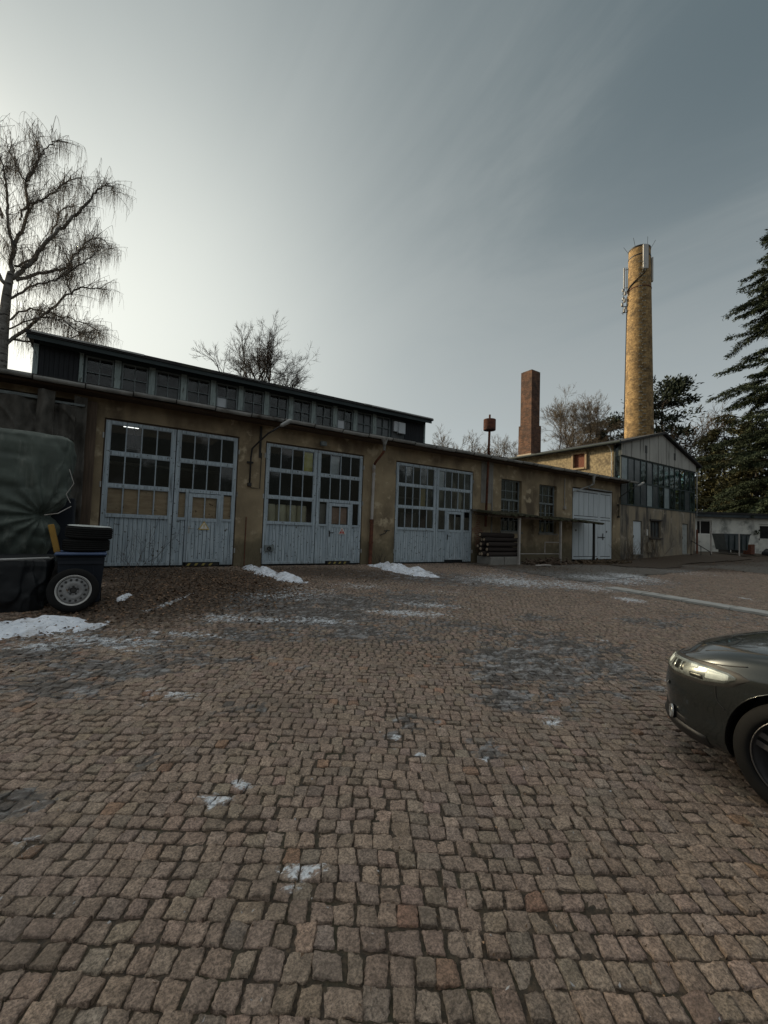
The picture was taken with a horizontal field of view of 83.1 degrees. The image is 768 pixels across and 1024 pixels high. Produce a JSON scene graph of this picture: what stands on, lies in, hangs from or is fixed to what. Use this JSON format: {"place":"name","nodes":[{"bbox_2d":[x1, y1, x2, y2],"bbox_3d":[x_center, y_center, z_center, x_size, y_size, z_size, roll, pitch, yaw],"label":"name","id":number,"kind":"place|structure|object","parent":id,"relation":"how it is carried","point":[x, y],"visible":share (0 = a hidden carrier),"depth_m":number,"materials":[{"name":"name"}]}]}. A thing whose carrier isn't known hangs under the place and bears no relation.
{"place":"outdoors","nodes":[
{"label":"outdoors","id":0,"kind":"place"},
{"bbox_2d":[0,563,767,1023],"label":"cobble paving","id":1,"kind":"structure","parent":0,"point":[128,713],"depth_m":2.40,"materials":[{"name":"stone"}]},
{"bbox_2d":[0,554,57,612],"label":"tarp covered trailer","id":2,"kind":"object","parent":1,"relation":"on","point":[25,579],"visible":0.87,"depth_m":6.21,"materials":[{"name":"black plastic"}]},
{"bbox_2d":[0,428,76,553],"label":"tarp covered stack","id":3,"kind":"object","parent":1,"relation":"on","point":[36,474],"visible":0.94,"depth_m":7.45,"materials":[{"name":"fabric"}]},
{"bbox_2d":[0,615,109,639],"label":"snow pile","id":4,"kind":"object","parent":1,"relation":"on","point":[28,627],"visible":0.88,"depth_m":5.41,"materials":[{"name":"white snow"}]},
{"bbox_2d":[47,498,75,567],"bbox_3d":[-6.740,0.555,8.961,0.500,1.676,0.800,4,-3,-33],"label":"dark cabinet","id":5,"kind":"object","parent":1,"relation":"on","point":[64,519],"visible":0.21,"depth_m":8.70,"materials":[{"name":"black plastic"}]},
{"bbox_2d":[46,569,98,612],"bbox_3d":[-4.537,1.146,6.324,0.630,0.630,0.190,4,-12,-37],"label":"spare wheel","id":6,"kind":"object","parent":1,"relation":"on","point":[60,596],"visible":1,"depth_m":6.26,"materials":[{"name":"black rubber"}]},
{"bbox_2d":[54,550,106,601],"bbox_3d":[-4.808,1.041,6.866,0.664,0.834,0.831,4,-3,-33],"label":"waste bin","id":7,"kind":"object","parent":1,"relation":"on","point":[92,563],"visible":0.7,"depth_m":6.62,"materials":[{"name":"blue plastic"}]},
{"bbox_2d":[48,524,60,552],"bbox_3d":[-5.048,0.406,6.631,0.080,0.440,0.060,-13,0,-33],"label":"yellow strip","id":8,"kind":"object","parent":7,"relation":"on","point":[53,537],"visible":0.92,"depth_m":6.61,"materials":[{"name":"plastic"}]},
{"bbox_2d":[62,538,109,551],"bbox_3d":[-4.738,0.527,6.902,0.630,0.195,0.630,4,-3,-33],"label":"tyre","id":9,"kind":"object","parent":7,"relation":"on","point":[75,545],"visible":0.97,"depth_m":6.65,"materials":[{"name":"black rubber"}]},
{"bbox_2d":[65,525,112,539],"bbox_3d":[-4.696,0.329,6.912,0.630,0.195,0.630,6,-3,-33],"label":"tyre","id":10,"kind":"object","parent":9,"relation":"on","point":[86,533],"visible":0.91,"depth_m":6.66,"materials":[{"name":"black rubber"}]},
{"bbox_2d":[69,524,111,527],"bbox_3d":[-4.692,0.228,6.916,0.590,0.019,0.590,6,-3,-33],"label":"frost ring","id":11,"kind":"object","parent":10,"relation":"on","point":[90,526],"visible":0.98,"depth_m":6.93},
{"bbox_2d":[116,515,180,594],"bbox_3d":[-4.448,0.768,8.120,1.091,1.528,0.856,0,-3,36],"label":"bare shrub","id":12,"kind":"object","parent":1,"relation":"on","point":[140,559],"visible":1,"depth_m":7.94,"materials":[{"name":"brown plant"}]},
{"bbox_2d":[228,542,266,566],"bbox_3d":[-3.879,1.219,12.402,1.056,0.789,1.143,4,-3,-33],"label":"bare shrub","id":13,"kind":"object","parent":1,"relation":"on","point":[248,556],"visible":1,"depth_m":12.46,"materials":[{"name":"brown plant"}]},
{"bbox_2d":[243,564,307,583],"bbox_3d":[-3.016,1.605,11.409,0.856,0.299,3.494,4,-4,-41],"label":"snow pile","id":14,"kind":"object","parent":1,"relation":"on","point":[283,576],"visible":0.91,"depth_m":10.94,"materials":[{"name":"white snow"}]},
{"bbox_2d":[370,550,386,564],"bbox_3d":[-0.131,1.472,15.023,0.688,0.772,0.879,1,-3,13],"label":"bare shrub","id":15,"kind":"object","parent":1,"relation":"on","point":[379,557],"visible":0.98,"depth_m":14.82,"materials":[{"name":"brown plant"}]},
{"bbox_2d":[0,557,767,1023],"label":"fallen leaves","id":16,"kind":"object","parent":1,"relation":"on","point":[212,587],"visible":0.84,"depth_m":7.85,"materials":[{"name":"brown plant"}]},
{"bbox_2d":[665,630,767,803],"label":"parked car","id":17,"kind":"object","parent":1,"relation":"on","point":[717,693],"visible":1,"depth_m":2.80,"materials":[{"name":"grey paint"}]},
{"bbox_2d":[0,551,767,1023],"bbox_3d":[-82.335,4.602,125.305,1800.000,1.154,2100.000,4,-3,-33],"label":"ground","id":18,"kind":"structure","parent":0,"point":[534,983],"depth_m":2.17,"materials":[{"name":"brown soil"}]},
{"bbox_2d":[0,111,136,368],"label":"birch tree","id":19,"kind":"object","parent":18,"relation":"on","point":[7,296],"visible":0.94,"depth_m":18.99,"materials":[{"name":"brown plant"}]},
{"bbox_2d":[79,401,97,524],"bbox_3d":[-7.424,-0.637,10.615,0.460,4.220,0.140,4,-3,-33],"label":"door post","id":20,"kind":"object","parent":18,"relation":"on","point":[89,448],"depth_m":10.65,"materials":[{"name":"brown wood"}]},
{"bbox_2d":[115,593,131,601],"bbox_3d":[-4.502,1.502,7.499,0.255,0.159,0.686,3,-3,-15],"label":"snow pile","id":21,"kind":"object","parent":18,"relation":"on","point":[121,597],"visible":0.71,"depth_m":7.37,"materials":[{"name":"white snow"}]},
{"bbox_2d":[190,310,319,391],"bbox_3d":[-8.710,-5.197,27.891,8.751,14.729,8.046,1,-3,12],"label":"bare tree","id":22,"kind":"object","parent":18,"relation":"on","point":[268,363],"visible":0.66,"depth_m":27.25,"materials":[{"name":"brown plant"}]},
{"bbox_2d":[0,329,638,567],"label":"workshop building","id":23,"kind":"structure","parent":18,"relation":"on","point":[175,442],"depth_m":15.00,"materials":[{"name":"paint"}]},
{"bbox_2d":[0,389,84,406],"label":"curtain rail","id":24,"kind":"object","parent":23,"relation":"attached to","point":[36,397],"visible":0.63,"depth_m":9.97,"materials":[{"name":"grey metal"}]},
{"bbox_2d":[0,393,36,431],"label":"canvas curtain","id":25,"kind":"object","parent":24,"relation":"hanging from","point":[17,412],"visible":0.33,"depth_m":9.79,"materials":[{"name":"grey fabric"}]},
{"bbox_2d":[35,388,55,434],"bbox_3d":[-7.839,-1.760,9.941,0.331,2.152,0.392,0,-3,27],"label":"canvas curtain","id":26,"kind":"object","parent":24,"relation":"hanging from","point":[44,423],"visible":0.41,"depth_m":9.95,"materials":[{"name":"grey fabric"}]},
{"bbox_2d":[53,403,75,441],"bbox_3d":[-7.571,-1.312,10.188,0.448,2.490,0.336,4,-3,-33],"label":"canvas curtain","id":27,"kind":"object","parent":24,"relation":"hanging from","point":[64,419],"visible":0.29,"depth_m":10.26,"materials":[{"name":"grey fabric"}]},
{"bbox_2d":[70,395,87,524],"bbox_3d":[-7.396,-1.059,10.423,0.276,3.478,0.306,4,-4,-43],"label":"canvas curtain","id":28,"kind":"object","parent":24,"relation":"hanging from","point":[79,440],"visible":0.65,"depth_m":10.47,"materials":[{"name":"fabric"}]},
{"bbox_2d":[84,355,113,387],"bbox_3d":[-8.857,-4.191,13.478,0.740,1.180,0.076,4,-3,-33],"label":"clerestory window","id":29,"kind":"structure","parent":23,"relation":"in","point":[87,357],"depth_m":13.46,"materials":[{"name":"grey wood"}]},
{"bbox_2d":[121,363,148,393],"bbox_3d":[-8.057,-4.140,14.002,0.740,1.180,0.076,4,-3,-33],"label":"clerestory window","id":30,"kind":"structure","parent":23,"relation":"in","point":[123,364],"depth_m":13.99,"materials":[{"name":"grey wood"}]},
{"bbox_2d":[155,370,180,398],"bbox_3d":[-7.257,-4.089,14.525,0.740,1.180,0.076,4,-3,-33],"label":"clerestory window","id":31,"kind":"structure","parent":23,"relation":"in","point":[157,371],"depth_m":14.51,"materials":[{"name":"grey wood"}]},
{"bbox_2d":[186,377,209,404],"bbox_3d":[-6.458,-4.038,15.049,0.740,1.180,0.076,4,-3,-33],"label":"clerestory window","id":32,"kind":"structure","parent":23,"relation":"in","point":[188,378],"depth_m":15.03,"materials":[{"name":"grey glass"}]},
{"bbox_2d":[216,383,237,409],"bbox_3d":[-5.658,-3.986,15.572,0.740,1.180,0.076,4,-3,-33],"label":"clerestory window","id":33,"kind":"structure","parent":23,"relation":"in","point":[220,401],"depth_m":15.53,"materials":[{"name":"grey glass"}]},
{"bbox_2d":[243,517,246,565],"bbox_3d":[-4.104,0.863,12.802,0.024,1.450,0.028,4,-3,-33],"label":"iron rod","id":34,"kind":"object","parent":23,"relation":"attached to","point":[245,541],"visible":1,"depth_m":12.80,"materials":[{"name":"brown metal"}]},
{"bbox_2d":[243,388,263,413],"bbox_3d":[-4.859,-3.935,16.096,0.740,1.180,0.076,4,-3,-33],"label":"clerestory window","id":35,"kind":"structure","parent":23,"relation":"in","point":[253,391],"depth_m":16.08,"materials":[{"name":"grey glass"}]},
{"bbox_2d":[250,426,261,488],"bbox_3d":[-3.841,-1.651,13.031,0.341,1.891,0.070,4,-3,-33],"label":"wall cable","id":36,"kind":"object","parent":23,"relation":"attached to","point":[260,447],"depth_m":13.09,"materials":[{"name":"black paint"}]},
{"bbox_2d":[247,419,291,485],"bbox_3d":[-3.389,-1.743,12.775,1.406,1.976,0.175,1,-3,16],"label":"wall lamp","id":37,"kind":"object","parent":23,"relation":"attached to","point":[286,422],"visible":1,"depth_m":12.84,"materials":[{"name":"grey metal"}]},
{"bbox_2d":[269,394,287,418],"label":"clerestory window","id":38,"kind":"structure","parent":23,"relation":"in","point":[278,396],"depth_m":16.61,"materials":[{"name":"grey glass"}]},
{"bbox_2d":[293,399,310,422],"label":"clerestory window","id":39,"kind":"structure","parent":23,"relation":"in","point":[302,401],"depth_m":17.14,"materials":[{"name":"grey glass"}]},
{"bbox_2d":[320,441,326,445],"bbox_3d":[-1.998,-2.233,14.184,0.200,0.140,0.200,4,-3,-33],"label":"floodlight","id":40,"kind":"object","parent":23,"relation":"attached to","point":[323,443],"visible":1,"depth_m":14.11,"materials":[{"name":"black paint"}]},
{"bbox_2d":[315,403,332,426],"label":"clerestory window","id":41,"kind":"structure","parent":23,"relation":"in","point":[331,407],"depth_m":17.66,"materials":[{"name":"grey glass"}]},
{"bbox_2d":[337,407,352,429],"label":"clerestory window","id":42,"kind":"structure","parent":23,"relation":"in","point":[340,423],"depth_m":18.15,"materials":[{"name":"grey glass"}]},
{"bbox_2d":[357,412,371,433],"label":"clerestory window","id":43,"kind":"structure","parent":23,"relation":"in","point":[364,420],"depth_m":18.73,"materials":[{"name":"grey glass"}]},
{"bbox_2d":[376,416,389,436],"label":"clerestory window","id":44,"kind":"structure","parent":23,"relation":"in","point":[382,423],"depth_m":19.25,"materials":[{"name":"grey glass"}]},
{"bbox_2d":[483,414,495,526],"bbox_3d":[4.412,-1.754,18.260,0.510,4.751,0.510,4,-3,-33],"label":"vent pipe","id":45,"kind":"object","parent":23,"relation":"on","point":[489,425],"visible":0.97,"depth_m":18.17,"materials":[{"name":"metal"}]},
{"bbox_2d":[500,479,522,533],"bbox_3d":[5.634,-0.241,19.344,1.450,2.390,0.260,4,-3,-33],"label":"window","id":46,"kind":"structure","parent":23,"relation":"in","point":[509,488],"depth_m":19.47,"materials":[{"name":"grey glass"}]},
{"bbox_2d":[538,485,557,534],"bbox_3d":[7.793,-0.093,20.757,1.420,2.370,0.260,4,-3,-33],"label":"window","id":47,"kind":"structure","parent":23,"relation":"in","point":[546,493],"depth_m":20.89,"materials":[{"name":"grey glass"}]},
{"bbox_2d":[617,482,644,517],"bbox_3d":[13.595,-0.664,23.893,1.363,1.986,0.178,1,-3,19],"label":"wall lamp","id":48,"kind":"object","parent":23,"relation":"attached to","point":[640,484],"visible":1,"depth_m":23.98,"materials":[{"name":"grey metal"}]},
{"bbox_2d":[370,561,438,577],"bbox_3d":[0.600,1.814,13.761,1.400,0.376,3.255,4,-3,-33],"label":"snow pile","id":49,"kind":"object","parent":18,"relation":"on","point":[403,569],"visible":0.95,"depth_m":13.17,"materials":[{"name":"white snow"}]},
{"bbox_2d":[432,429,490,453],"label":"bare tree","id":50,"kind":"object","parent":18,"relation":"on","point":[443,444],"visible":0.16,"depth_m":59.14,"materials":[{"name":"brown plant"}]},
{"bbox_2d":[451,441,498,455],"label":"bare tree","id":51,"kind":"object","parent":18,"relation":"on","point":[485,451],"visible":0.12,"depth_m":60.80,"materials":[{"name":"brown plant"}]},
{"bbox_2d":[486,435,517,457],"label":"bare tree","id":52,"kind":"object","parent":18,"relation":"on","point":[505,454],"visible":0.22,"depth_m":62.90,"materials":[{"name":"brown plant"}]},
{"bbox_2d":[548,422,607,449],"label":"bare tree","id":53,"kind":"object","parent":18,"relation":"on","point":[562,447],"visible":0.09,"depth_m":62.87,"materials":[{"name":"brown plant"}]},
{"bbox_2d":[540,384,623,448],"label":"bare tree","id":54,"kind":"object","parent":18,"relation":"on","point":[561,417],"visible":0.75,"depth_m":56.93,"materials":[{"name":"brown plant"}]},
{"bbox_2d":[584,411,623,442],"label":"pine tree","id":55,"kind":"object","parent":18,"relation":"on","point":[617,419],"visible":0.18,"depth_m":62.56,"materials":[{"name":"green plant"}]},
{"bbox_2d":[510,432,701,558],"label":"annex building","id":56,"kind":"structure","parent":18,"relation":"on","point":[656,463],"depth_m":26.55,"materials":[{"name":"beige paint"}]},
{"bbox_2d":[517,369,540,455],"bbox_3d":[10.717,-6.731,31.820,1.200,7.200,1.220,4,-3,-33],"label":"brick chimney","id":57,"kind":"object","parent":56,"relation":"on","point":[529,440],"visible":0.7,"depth_m":31.48,"materials":[{"name":"brown brick"}]},
{"bbox_2d":[633,521,642,554],"bbox_3d":[14.728,1.532,25.200,1.060,1.960,0.170,4,-3,-33],"label":"door","id":58,"kind":"structure","parent":56,"relation":"in","point":[636,525],"depth_m":25.27,"materials":[{"name":"white paint"}]},
{"bbox_2d":[649,519,662,539],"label":"window","id":59,"kind":"structure","parent":56,"relation":"in","point":[654,523],"depth_m":26.54,"materials":[{"name":"grey glass"}]},
{"bbox_2d":[682,524,686,554],"bbox_3d":[19.822,1.807,28.536,0.910,1.980,0.170,4,-3,-33],"label":"door","id":60,"kind":"structure","parent":56,"relation":"in","point":[684,527],"depth_m":28.59,"materials":[{"name":"grey paint"}]},
{"bbox_2d":[623,238,655,506],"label":"round chimney","id":61,"kind":"object","parent":18,"relation":"on","point":[638,405],"visible":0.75,"depth_m":44.97,"materials":[{"name":"yellow brick"}]},
{"bbox_2d":[621,288,627,312],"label":"radio unit","id":62,"kind":"object","parent":61,"relation":"attached to","point":[624,299],"visible":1,"depth_m":46.39,"materials":[{"name":"white paint"}]},
{"bbox_2d":[623,268,627,290],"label":"panel antenna","id":63,"kind":"object","parent":61,"relation":"attached to","point":[624,279],"visible":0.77,"depth_m":46.68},
{"bbox_2d":[643,244,648,268],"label":"panel antenna","id":64,"kind":"object","parent":61,"relation":"attached to","point":[646,254],"visible":1,"depth_m":45.01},
{"bbox_2d":[651,257,652,281],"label":"panel antenna","id":65,"kind":"object","parent":61,"relation":"attached to","point":[652,269],"visible":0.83,"depth_m":45.71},
{"bbox_2d":[646,526,675,558],"bbox_3d":[16.060,1.772,25.576,1.839,2.045,1.369,2,-3,-6],"label":"bare shrub","id":66,"kind":"object","parent":18,"relation":"on","point":[658,554],"visible":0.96,"depth_m":25.39,"materials":[{"name":"brown plant"}]},
{"bbox_2d":[620,373,711,457],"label":"pine tree","id":67,"kind":"object","parent":18,"relation":"on","point":[673,387],"visible":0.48,"depth_m":55.32,"materials":[{"name":"green plant"}]},
{"bbox_2d":[605,587,767,615],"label":"kerb strip","id":68,"kind":"object","parent":18,"relation":"on","point":[720,605],"visible":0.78,"depth_m":10.38,"materials":[{"name":"concrete"}]},
{"bbox_2d":[619,461,766,511],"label":"undergrowth","id":69,"kind":"object","parent":18,"relation":"on","point":[700,507],"visible":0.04,"depth_m":48.08,"materials":[{"name":"green plant"}]},
{"bbox_2d":[657,401,740,509],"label":"bare tree","id":70,"kind":"object","parent":18,"relation":"on","point":[705,425],"visible":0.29,"depth_m":50.02,"materials":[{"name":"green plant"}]},
{"bbox_2d":[675,412,762,511],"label":"conifer tree","id":71,"kind":"object","parent":18,"relation":"on","point":[711,439],"visible":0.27,"depth_m":48.48,"materials":[{"name":"green plant"}]},
{"bbox_2d":[694,229,767,534],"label":"spruce tree","id":72,"kind":"object","parent":18,"relation":"on","point":[757,398],"visible":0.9,"depth_m":36.88,"materials":[{"name":"green plant"}]},
{"bbox_2d":[695,511,767,553],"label":"pale shed","id":73,"kind":"structure","parent":18,"relation":"on","point":[706,523],"depth_m":32.94,"materials":[{"name":"paint"}]},
{"bbox_2d":[697,520,710,534],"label":"window","id":74,"kind":"structure","parent":73,"relation":"in","point":[703,526],"depth_m":33.06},
{"bbox_2d":[759,524,767,550],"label":"door","id":75,"kind":"structure","parent":73,"relation":"in","point":[763,536],"depth_m":32.99,"materials":[{"name":"white paint"}]},
{"bbox_2d":[700,411,767,512],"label":"conifer tree","id":76,"kind":"object","parent":18,"relation":"on","point":[737,478],"visible":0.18,"depth_m":42.33,"materials":[{"name":"green plant"}]},
{"bbox_2d":[760,484,767,551],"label":"conifer tree","id":77,"kind":"object","parent":18,"relation":"on","point":[765,490],"visible":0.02,"depth_m":38.73,"materials":[{"name":"green plant"}]},
{"bbox_2d":[761,549,767,555],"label":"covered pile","id":78,"kind":"object","parent":18,"relation":"on","point":[765,552],"visible":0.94,"depth_m":31.11,"materials":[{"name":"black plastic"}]},
{"bbox_2d":[0,0,767,509],"label":"sky","id":79,"kind":"structure","parent":0,"point":[445,199],"materials":[{"name":"grey"}]},
{"bbox_2d":[470,561,709,581],"bbox_3d":[10.369,2.420,18.617,13.950,0.292,5.850,4,-3,-33],"label":"asphalt apron","id":80,"kind":"object","parent":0,"point":[585,576],"visible":0.75,"depth_m":16.97,"materials":[{"name":"asphalt"}]},
{"bbox_2d":[477,556,503,564],"bbox_3d":[4.338,1.990,17.660,0.780,0.370,0.750,4,-3,-33],"label":"concrete block","id":81,"kind":"object","parent":80,"relation":"on","point":[490,560],"depth_m":17.38,"materials":[{"name":"grey concrete"}]},
{"bbox_2d":[486,552,520,556],"bbox_3d":[4.894,1.731,17.703,1.859,0.174,0.176,4,-3,-33],"label":"timber pole","id":82,"kind":"object","parent":81,"relation":"on","point":[493,554],"visible":0.88,"depth_m":17.49,"materials":[{"name":"brown wood"}]},
{"bbox_2d":[500,556,516,564],"bbox_3d":[5.023,2.034,18.109,0.780,0.370,0.750,4,-3,-33],"label":"concrete block","id":83,"kind":"object","parent":80,"relation":"on","point":[510,560],"depth_m":17.80,"materials":[{"name":"grey concrete"}]},
{"bbox_2d":[471,509,603,564],"bbox_3d":[7.215,1.195,19.521,8.038,2.277,1.174,4,-3,-33],"label":"canopy","id":84,"kind":"object","parent":80,"relation":"on","point":[507,514],"visible":0.97,"depth_m":18.64,"materials":[{"name":"black paint"}]},
{"bbox_2d":[520,542,558,553],"bbox_3d":[6.877,1.779,19.123,3.031,0.936,0.036,4,-3,-33],"label":"metal frame","id":85,"kind":"object","parent":80,"relation":"on","point":[544,550],"visible":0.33,"depth_m":19.31,"materials":[{"name":"grey metal"}]},
{"bbox_2d":[521,556,575,564],"bbox_3d":[7.264,2.251,19.089,3.286,0.542,1.182,4,-3,-33],"label":"debris heap","id":86,"kind":"object","parent":80,"relation":"on","point":[552,561],"visible":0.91,"depth_m":18.73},
{"bbox_2d":[571,558,631,564],"bbox_3d":[10.620,2.483,21.130,4.988,0.462,1.305,4,-3,-33],"label":"debris heap","id":87,"kind":"object","parent":80,"relation":"on","point":[599,562],"visible":0.91,"depth_m":20.71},
{"bbox_2d":[613,534,644,560],"bbox_3d":[13.167,1.819,23.373,2.371,1.730,1.730,2,-3,-7],"label":"bare shrub","id":88,"kind":"object","parent":80,"relation":"on","point":[628,551],"visible":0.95,"depth_m":23.28,"materials":[{"name":"brown plant"}]},
{"bbox_2d":[619,542,645,559],"bbox_3d":[13.832,2.076,24.168,1.921,1.290,1.426,2,-3,-6],"label":"bare shrub","id":89,"kind":"object","parent":80,"relation":"on","point":[634,549],"visible":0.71,"depth_m":24.02,"materials":[{"name":"plant"}]},
{"bbox_2d":[577,552,764,567],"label":"gravel verge","id":90,"kind":"structure","parent":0,"point":[669,561],"depth_m":25.18,"materials":[{"name":"grey gravel"}]},
{"bbox_2d":[710,531,711,553],"bbox_3d":[22.102,2.126,29.291,0.088,1.700,0.086,4,-3,-33],"label":"fence post","id":91,"kind":"object","parent":90,"relation":"on","point":[711,542],"visible":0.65,"depth_m":29.27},
{"bbox_2d":[712,533,750,552],"bbox_3d":[24.060,2.171,30.046,1.850,1.310,1.190,2,-3,0],"label":"waste container","id":92,"kind":"object","parent":90,"relation":"on","point":[725,543],"visible":0.97,"depth_m":29.53,"materials":[{"name":"grey metal"}]},
{"bbox_2d":[738,534,739,555],"bbox_3d":[23.774,2.260,29.009,0.088,1.600,0.086,4,-3,-33],"label":"fence post","id":93,"kind":"object","parent":90,"relation":"on","point":[738,544],"visible":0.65,"depth_m":28.99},
{"bbox_2d":[743,544,754,553],"bbox_3d":[25.859,2.647,30.723,0.700,0.700,0.500,4,-3,-33],"label":"rusty crate","id":94,"kind":"object","parent":90,"relation":"on","point":[751,549],"visible":0.65,"depth_m":30.46,"materials":[{"name":"metal"}]},
{"bbox_2d":[706,559,767,573],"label":"paving","id":95,"kind":"structure","parent":0,"point":[752,567],"depth_m":22.47,"materials":[{"name":"stone"}]},
{"bbox_3d":[4.736,1.722,17.875,2.001,0.204,0.206,4,-3,-33],"label":"timber pole","id":96,"kind":"object","parent":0,"visible":0},
{"bbox_2d":[479,546,486,550],"bbox_3d":[4.659,1.516,17.974,1.847,0.189,0.190,4,-3,-33],"label":"timber pole","id":97,"kind":"object","parent":96,"relation":"on","point":[481,548],"visible":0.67,"depth_m":17.47,"materials":[{"name":"brown wood"}]},
{"bbox_2d":[479,541,513,545],"bbox_3d":[4.697,1.327,17.945,1.925,0.192,0.197,4,-3,-33],"label":"timber pole","id":98,"kind":"object","parent":97,"relation":"on","point":[481,543],"visible":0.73,"depth_m":17.43,"materials":[{"name":"brown wood"}]},
{"bbox_2d":[482,537,517,541],"bbox_3d":[4.841,1.147,17.900,2.011,0.177,0.178,4,-3,-33],"label":"timber pole","id":99,"kind":"object","parent":98,"relation":"on","point":[487,539],"visible":0.95,"depth_m":17.74,"materials":[{"name":"brown wood"}]},
{"bbox_2d":[485,547,516,551],"bbox_3d":[4.872,1.543,17.826,1.821,0.196,0.199,4,-3,-33],"label":"timber pole","id":100,"kind":"object","parent":96,"relation":"on","point":[500,549],"visible":0.91,"depth_m":17.68,"materials":[{"name":"brown wood"}]},
{"bbox_2d":[486,542,520,546],"bbox_3d":[4.934,1.337,17.800,1.928,0.181,0.185,4,-3,-33],"label":"timber pole","id":101,"kind":"object","parent":100,"relation":"on","point":[498,544],"visible":0.91,"depth_m":17.62,"materials":[{"name":"brown wood"}]},
{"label":"timber pole","id":102,"kind":"object","parent":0,"visible":0},
{"bbox_2d":[478,532,514,537],"bbox_3d":[4.688,0.965,18.008,1.977,0.204,0.206,4,-3,-33],"label":"timber pole","id":103,"kind":"object","parent":102,"relation":"on","point":[496,535],"visible":0.97,"depth_m":17.89,"materials":[{"name":"brown wood"}]}
]}

